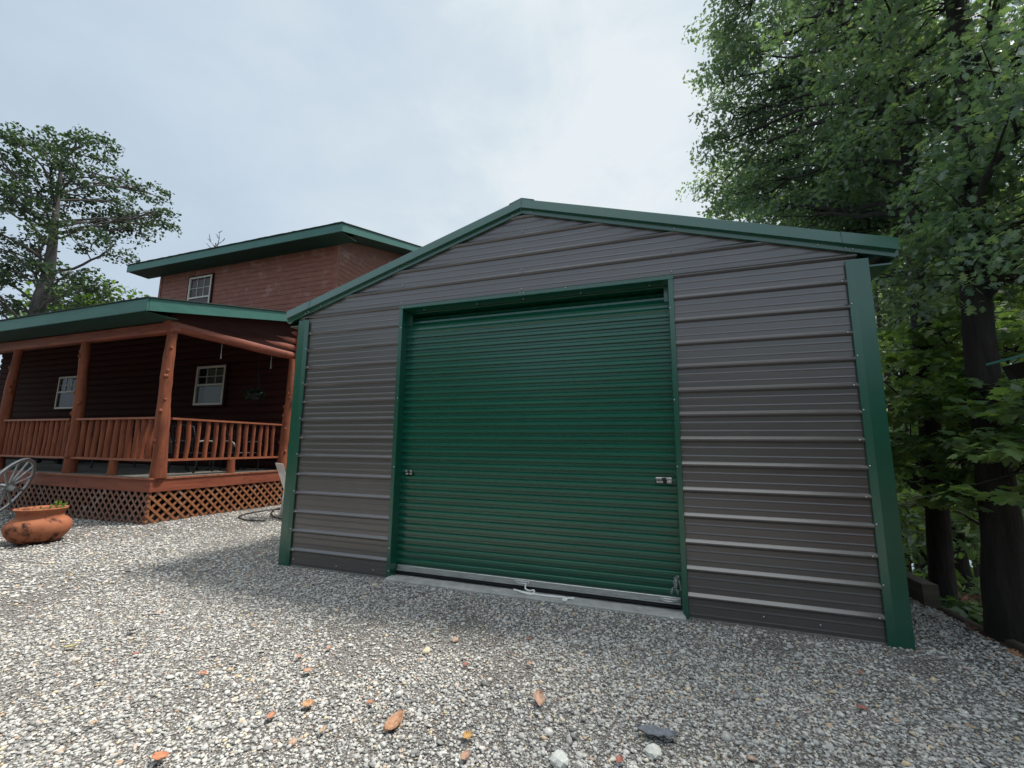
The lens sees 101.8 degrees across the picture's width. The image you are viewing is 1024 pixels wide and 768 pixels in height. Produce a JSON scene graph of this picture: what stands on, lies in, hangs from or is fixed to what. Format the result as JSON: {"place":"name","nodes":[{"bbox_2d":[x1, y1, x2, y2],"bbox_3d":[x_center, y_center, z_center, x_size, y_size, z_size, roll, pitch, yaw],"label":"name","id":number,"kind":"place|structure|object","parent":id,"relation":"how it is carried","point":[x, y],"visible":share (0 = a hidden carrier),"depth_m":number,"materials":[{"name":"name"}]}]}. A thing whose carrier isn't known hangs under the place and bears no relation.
{"place":"outdoors","nodes":[
{"label":"outdoors","id":0,"kind":"place"},
{"bbox_2d":[35,426,79,463],"bbox_3d":[-13.306,1.747,12.260,1.200,1.160,0.594,-2,-9,19],"label":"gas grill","id":1,"kind":"object","parent":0,"point":[56,460],"visible":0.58,"depth_m":11.90,"materials":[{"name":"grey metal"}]},
{"bbox_2d":[0,482,1023,767],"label":"gravel yard","id":2,"kind":"structure","parent":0,"point":[912,662],"depth_m":2.79,"materials":[{"name":"grey gravel"}]},
{"bbox_2d":[0,458,36,511],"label":"wagon wheel","id":3,"kind":"object","parent":2,"relation":"on","point":[7,487],"visible":1,"depth_m":8.15,"materials":[{"name":"grey wood"}]},
{"bbox_2d":[1,500,72,545],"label":"terracotta pot","id":4,"kind":"object","parent":2,"relation":"on","point":[33,525],"visible":1,"depth_m":6.00,"materials":[{"name":"brown ceramic"}]},
{"bbox_2d":[63,643,78,647],"bbox_3d":[-3.189,1.891,3.008,0.084,0.016,0.044,-4,-14,-10],"label":"dry leaf","id":5,"kind":"object","parent":2,"relation":"on","point":[71,645],"visible":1,"depth_m":3.01,"materials":[{"name":"beige plant"}]},
{"bbox_2d":[88,718,99,724],"bbox_3d":[-2.192,1.773,2.183,0.044,0.013,0.040,-4,-12,-18],"label":"leaf scrap","id":6,"kind":"object","parent":2,"relation":"on","point":[92,722],"visible":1,"depth_m":2.18,"materials":[{"name":"beige plant"}]},
{"bbox_2d":[151,751,168,759],"bbox_3d":[-1.649,1.740,1.948,0.066,0.019,0.070,9,-17,-3],"label":"dry leaf","id":7,"kind":"object","parent":2,"relation":"on","point":[159,755],"visible":1,"depth_m":1.95,"materials":[{"name":"orange plant"}]},
{"bbox_2d":[0,221,421,524],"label":"log house","id":8,"kind":"structure","parent":2,"relation":"on","point":[145,374],"depth_m":10.79,"materials":[{"name":"brown wood"}]},
{"bbox_2d":[53,374,76,410],"bbox_3d":[-14.739,0.287,13.815,1.200,1.180,0.085,-2,-9,19],"label":"window","id":9,"kind":"structure","parent":8,"relation":"in","point":[68,385],"depth_m":13.88,"materials":[{"name":"white glass"}]},
{"bbox_2d":[90,432,135,467],"bbox_3d":[-10.002,1.580,10.470,0.668,1.036,0.718,-1,-8,9],"label":"patio chair","id":10,"kind":"object","parent":8,"relation":"on","point":[117,452],"visible":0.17,"depth_m":10.29,"materials":[{"name":"grey metal"}]},
{"bbox_2d":[168,431,201,469],"bbox_3d":[-7.763,1.483,9.656,0.668,1.036,0.718,-4,-10,29],"label":"patio chair","id":11,"kind":"object","parent":8,"relation":"on","point":[170,445],"visible":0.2,"depth_m":9.39,"materials":[{"name":"grey metal"}]},
{"bbox_2d":[167,424,213,472],"bbox_3d":[-7.095,1.426,9.222,0.668,1.036,0.718,1,-8,-1],"label":"patio chair","id":12,"kind":"object","parent":8,"relation":"on","point":[173,444],"visible":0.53,"depth_m":8.99,"materials":[{"name":"grey metal"}]},
{"bbox_2d":[186,273,214,302],"bbox_3d":[-10.549,-3.021,14.059,1.180,1.380,0.085,-2,-9,19],"label":"window","id":13,"kind":"structure","parent":8,"relation":"in","point":[212,275],"depth_m":14.06,"materials":[{"name":"beige plastic"}]},
{"bbox_2d":[191,363,229,406],"bbox_3d":[-8.462,0.041,11.679,1.230,1.210,0.085,-2,-9,19],"label":"window","id":14,"kind":"structure","parent":8,"relation":"in","point":[212,385],"depth_m":11.67,"materials":[{"name":"white glass"}]},
{"bbox_2d":[192,438,242,470],"bbox_3d":[-7.232,1.726,10.232,1.140,0.746,1.140,-2,-9,19],"label":"patio table","id":15,"kind":"object","parent":8,"relation":"on","point":[208,469],"visible":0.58,"depth_m":10.09,"materials":[{"name":"grey metal"}]},
{"bbox_2d":[219,427,261,469],"bbox_3d":[-6.561,1.551,10.035,0.718,1.036,0.668,-4,-10,29],"label":"patio chair","id":16,"kind":"object","parent":8,"relation":"on","point":[233,444],"visible":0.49,"depth_m":10.07,"materials":[{"name":"grey metal"}]},
{"bbox_2d":[240,358,267,401],"bbox_3d":[-6.338,-0.560,10.509,0.539,2.022,0.662,-5,-10,33],"label":"hanging basket","id":17,"kind":"object","parent":8,"relation":"hanging from","point":[257,395],"visible":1,"depth_m":10.29,"materials":[{"name":"green metal"}]},
{"bbox_2d":[238,509,279,521],"bbox_3d":[-4.972,2.685,8.625,1.066,0.051,1.399,-2,-9,19],"label":"garden hose","id":18,"kind":"object","parent":2,"relation":"on","point":[255,512],"visible":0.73,"depth_m":8.46,"materials":[{"name":"black rubber"}]},
{"bbox_2d":[266,710,275,718],"bbox_3d":[-1.297,1.785,2.244,0.040,0.014,0.051,1,0,13],"label":"leaf scrap","id":19,"kind":"object","parent":2,"relation":"on","point":[271,714],"visible":1,"depth_m":2.24,"materials":[{"name":"orange plant"}]},
{"bbox_2d":[271,507,281,519],"bbox_3d":[-4.619,2.732,8.884,1.474,0.051,1.578,-2,-9,19],"label":"garden hose","id":20,"kind":"object","parent":2,"relation":"on","point":[274,516],"visible":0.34,"depth_m":8.40,"materials":[{"name":"black rubber"}]},
{"bbox_2d":[275,463,285,515],"bbox_3d":[-4.419,2.175,8.577,0.788,1.072,0.670,8,-11,-40],"label":"plastic chair","id":21,"kind":"object","parent":2,"relation":"on","point":[281,471],"visible":0.3,"depth_m":8.50,"materials":[{"name":"white plastic"}]},
{"bbox_2d":[302,699,314,706],"bbox_3d":[-1.145,1.798,2.341,0.072,0.022,0.060,-12,-14,39],"label":"dry leaf","id":22,"kind":"object","parent":2,"relation":"on","point":[308,702],"visible":1,"depth_m":2.35,"materials":[{"name":"orange plant"}]},
{"bbox_2d":[319,726,326,732],"bbox_3d":[-0.969,1.772,2.135,0.037,0.013,0.041,-12,-4,26],"label":"leaf scrap","id":23,"kind":"object","parent":2,"relation":"on","point":[322,729],"visible":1,"depth_m":2.13,"materials":[{"name":"beige plant"}]},
{"bbox_2d":[383,710,404,731],"bbox_3d":[-0.625,1.783,2.204,0.079,0.031,0.137,-4,-2,23],"label":"dry leaf","id":24,"kind":"object","parent":2,"relation":"on","point":[394,720],"visible":1,"depth_m":2.20,"materials":[{"name":"brown plant"}]},
{"bbox_2d":[422,647,430,653],"bbox_3d":[-0.611,1.912,2.989,0.054,0.034,0.094,0,-8,6],"label":"stone","id":25,"kind":"object","parent":2,"relation":"on","point":[426,650],"visible":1,"depth_m":2.96,"materials":[{"name":"beige stone"}]},
{"bbox_2d":[452,636,458,642],"bbox_3d":[-0.431,1.939,3.161,0.053,0.034,0.076,0,-8,1],"label":"stone","id":26,"kind":"object","parent":2,"relation":"on","point":[455,639],"visible":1,"depth_m":3.14,"materials":[{"name":"stone"}]},
{"bbox_2d":[460,750,469,759],"bbox_3d":[-0.221,1.757,1.971,0.038,0.012,0.054,2,1,38],"label":"leaf scrap","id":27,"kind":"object","parent":2,"relation":"on","point":[464,754],"visible":1,"depth_m":1.97,"materials":[{"name":"plant"}]},
{"bbox_2d":[462,731,472,738],"bbox_3d":[-0.224,1.773,2.099,0.052,0.017,0.063,-1,-10,-16],"label":"dry leaf","id":28,"kind":"object","parent":2,"relation":"on","point":[467,734],"visible":1,"depth_m":2.10,"materials":[{"name":"plant"}]},
{"bbox_2d":[533,688,544,705],"bbox_3d":[0.157,1.819,2.414,0.070,0.026,0.116,4,0,0],"label":"curled leaf","id":29,"kind":"object","parent":2,"relation":"on","point":[539,697],"visible":1,"depth_m":2.42,"materials":[{"name":"brown plant"}]},
{"bbox_2d":[550,749,568,767],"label":"stone","id":30,"kind":"object","parent":2,"relation":"on","point":[559,759],"visible":1,"depth_m":1.95,"materials":[{"name":"white stone"}]},
{"bbox_2d":[278,198,915,649],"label":"metal garage","id":31,"kind":"structure","parent":2,"relation":"on","point":[666,416],"depth_m":4.21,"materials":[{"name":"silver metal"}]},
{"bbox_2d":[396,292,681,608],"bbox_3d":[0.145,0.576,4.505,3.061,3.097,0.438,-2,-9,19],"label":"roll up door","id":32,"kind":"structure","parent":31,"relation":"in","point":[538,444],"depth_m":4.41,"materials":[{"name":"green paint"}]},
{"bbox_2d":[616,755,622,762],"bbox_3d":[0.508,1.772,1.966,0.035,0.011,0.052,-7,-12,23],"label":"leaf scrap","id":33,"kind":"object","parent":2,"relation":"on","point":[619,758],"visible":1,"depth_m":1.97,"materials":[{"name":"red plant"}]},
{"bbox_2d":[643,743,661,759],"bbox_3d":[0.695,1.801,2.038,0.078,0.047,0.075,6,-10,-32],"label":"stone","id":34,"kind":"object","parent":2,"relation":"on","point":[652,751],"visible":1,"depth_m":2.03,"materials":[{"name":"white stone"}]},
{"bbox_2d":[637,723,678,737],"bbox_3d":[0.752,1.795,2.150,0.202,0.031,0.082,2,-8,11],"label":"stone","id":35,"kind":"object","parent":2,"relation":"on","point":[653,730],"visible":1,"depth_m":2.16,"materials":[{"name":"grey stone"}]},
{"bbox_2d":[856,704,867,709],"bbox_3d":[2.013,1.858,2.391,0.051,0.013,0.042,1,-8,18],"label":"leaf scrap","id":36,"kind":"object","parent":2,"relation":"on","point":[861,706],"visible":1,"depth_m":2.39,"materials":[{"name":"red plant"}]},
{"bbox_2d":[906,571,940,608],"bbox_3d":[4.539,2.352,5.502,0.130,0.360,3.156,-2,-9,18],"label":"timber edging","id":37,"kind":"object","parent":2,"relation":"on","point":[922,591],"visible":0.21,"depth_m":4.06,"materials":[{"name":"brown wood"}]},
{"bbox_2d":[965,723,975,728],"bbox_3d":[2.459,1.835,2.231,0.034,0.012,0.041,5,-7,-36],"label":"leaf scrap","id":38,"kind":"object","parent":2,"relation":"on","point":[970,725],"visible":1,"depth_m":2.23,"materials":[{"name":"brown plant"}]},
{"bbox_2d":[0,0,1023,364],"label":"sky","id":39,"kind":"structure","parent":0,"point":[417,122],"materials":[{"name":"white"}]},
{"bbox_2d":[958,594,1023,658],"bbox_3d":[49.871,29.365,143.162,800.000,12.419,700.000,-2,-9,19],"label":"forest floor","id":40,"kind":"structure","parent":0,"point":[1001,643],"depth_m":3.41,"materials":[{"name":"brown plant"}]},
{"bbox_2d":[9,275,148,317],"bbox_3d":[-30.654,-1.298,29.098,4.488,13.543,6.814,-2,-9,19],"label":"bushy tree","id":41,"kind":"object","parent":40,"relation":"on","point":[93,302],"visible":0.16,"depth_m":29.56,"materials":[{"name":"green plant"}]},
{"bbox_2d":[0,121,181,318],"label":"shade tree","id":42,"kind":"object","parent":40,"relation":"on","point":[43,295],"visible":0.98,"depth_m":20.42,"materials":[{"name":"green plant"}]},
{"bbox_2d":[206,231,224,247],"bbox_3d":[-20.163,-2.705,27.891,1.841,16.220,0.474,9,-12,-44],"label":"bare tree","id":43,"kind":"object","parent":40,"relation":"on","point":[215,245],"visible":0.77,"depth_m":28.77,"materials":[{"name":"grey plant"}]},
{"bbox_2d":[706,133,938,291],"bbox_3d":[8.207,-2.427,11.475,5.436,15.001,3.191,-7,-11,41],"label":"forest tree","id":44,"kind":"object","parent":40,"relation":"on","point":[759,218],"visible":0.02,"depth_m":12.69,"materials":[{"name":"green plant"}]},
{"bbox_2d":[675,0,1016,604],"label":"oak tree","id":45,"kind":"object","parent":40,"relation":"on","point":[790,84],"visible":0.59,"depth_m":7.03,"materials":[{"name":"green plant"}]},
{"bbox_2d":[741,0,1023,643],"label":"oak tree","id":46,"kind":"object","parent":40,"relation":"on","point":[978,166],"visible":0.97,"depth_m":3.83,"materials":[{"name":"green plant"}]},
{"bbox_2d":[875,287,918,572],"bbox_3d":[14.370,1.153,15.892,5.946,15.573,5.897,-2,-9,19],"label":"lakeside tree","id":47,"kind":"object","parent":40,"relation":"on","point":[916,566],"visible":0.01,"depth_m":14.74,"materials":[{"name":"green plant"}]},
{"bbox_2d":[874,247,975,572],"bbox_3d":[13.826,-0.814,13.422,4.098,17.001,8.465,5,-10,-29],"label":"forest tree","id":48,"kind":"object","parent":40,"relation":"on","point":[887,375],"depth_m":14.00,"materials":[{"name":"green plant"}]},
{"bbox_2d":[875,258,975,578],"bbox_3d":[10.394,-2.392,11.287,4.089,16.002,3.607,-2,-9,19],"label":"forest tree","id":49,"kind":"object","parent":40,"relation":"on","point":[914,482],"visible":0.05,"depth_m":10.54,"materials":[{"name":"green plant"}]},
{"bbox_2d":[906,565,980,597],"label":"undergrowth","id":50,"kind":"object","parent":40,"relation":"on","point":[974,580],"visible":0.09,"depth_m":7.51,"materials":[{"name":"green plant"}]},
{"bbox_2d":[875,61,1023,595],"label":"forest tree","id":51,"kind":"object","parent":40,"relation":"on","point":[962,566],"visible":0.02,"depth_m":8.41,"materials":[{"name":"green plant"}]},
{"bbox_2d":[883,326,1015,586],"bbox_3d":[17.970,3.706,17.226,6.504,14.600,5.913,-2,-9,19],"label":"lakeside tree","id":52,"kind":"object","parent":40,"relation":"on","point":[975,571],"depth_m":16.28,"materials":[{"name":"green plant"}]},
{"bbox_2d":[877,263,1023,532],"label":"maple tree","id":53,"kind":"object","parent":40,"relation":"on","point":[1004,446],"visible":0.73,"depth_m":3.97,"materials":[{"name":"green plant"}]},
{"bbox_2d":[880,262,1023,576],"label":"woods","id":54,"kind":"object","parent":40,"relation":"on","point":[972,571],"depth_m":21.63,"materials":[{"name":"green plant"}]},
{"bbox_2d":[940,595,982,624],"bbox_3d":[4.505,2.232,4.128,0.711,0.240,1.423,-2,-9,19],"label":"ground plant","id":55,"kind":"object","parent":40,"relation":"on","point":[970,610],"visible":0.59,"depth_m":4.04,"materials":[{"name":"green plant"}]},
{"bbox_2d":[914,0,1023,580],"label":"forest tree","id":56,"kind":"object","parent":40,"relation":"on","point":[968,527],"visible":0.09,"depth_m":6.90,"materials":[{"name":"green plant"}]},
{"bbox_2d":[918,151,1023,588],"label":"forest tree","id":57,"kind":"object","parent":40,"relation":"on","point":[978,569],"depth_m":11.03,"materials":[{"name":"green plant"}]},
{"bbox_2d":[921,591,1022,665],"bbox_3d":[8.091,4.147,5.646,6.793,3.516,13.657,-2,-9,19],"label":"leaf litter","id":58,"kind":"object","parent":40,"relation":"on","point":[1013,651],"visible":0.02,"depth_m":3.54,"materials":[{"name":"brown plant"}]},
{"bbox_2d":[938,606,1023,651],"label":"edging log","id":59,"kind":"object","parent":40,"relation":"on","point":[1011,642],"visible":0.33,"depth_m":3.65,"materials":[{"name":"brown wood"}]},
{"bbox_2d":[986,354,1023,379],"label":"shed roof","id":60,"kind":"structure","parent":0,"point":[1014,371],"depth_m":2.81,"materials":[{"name":"green paint"}]}
]}

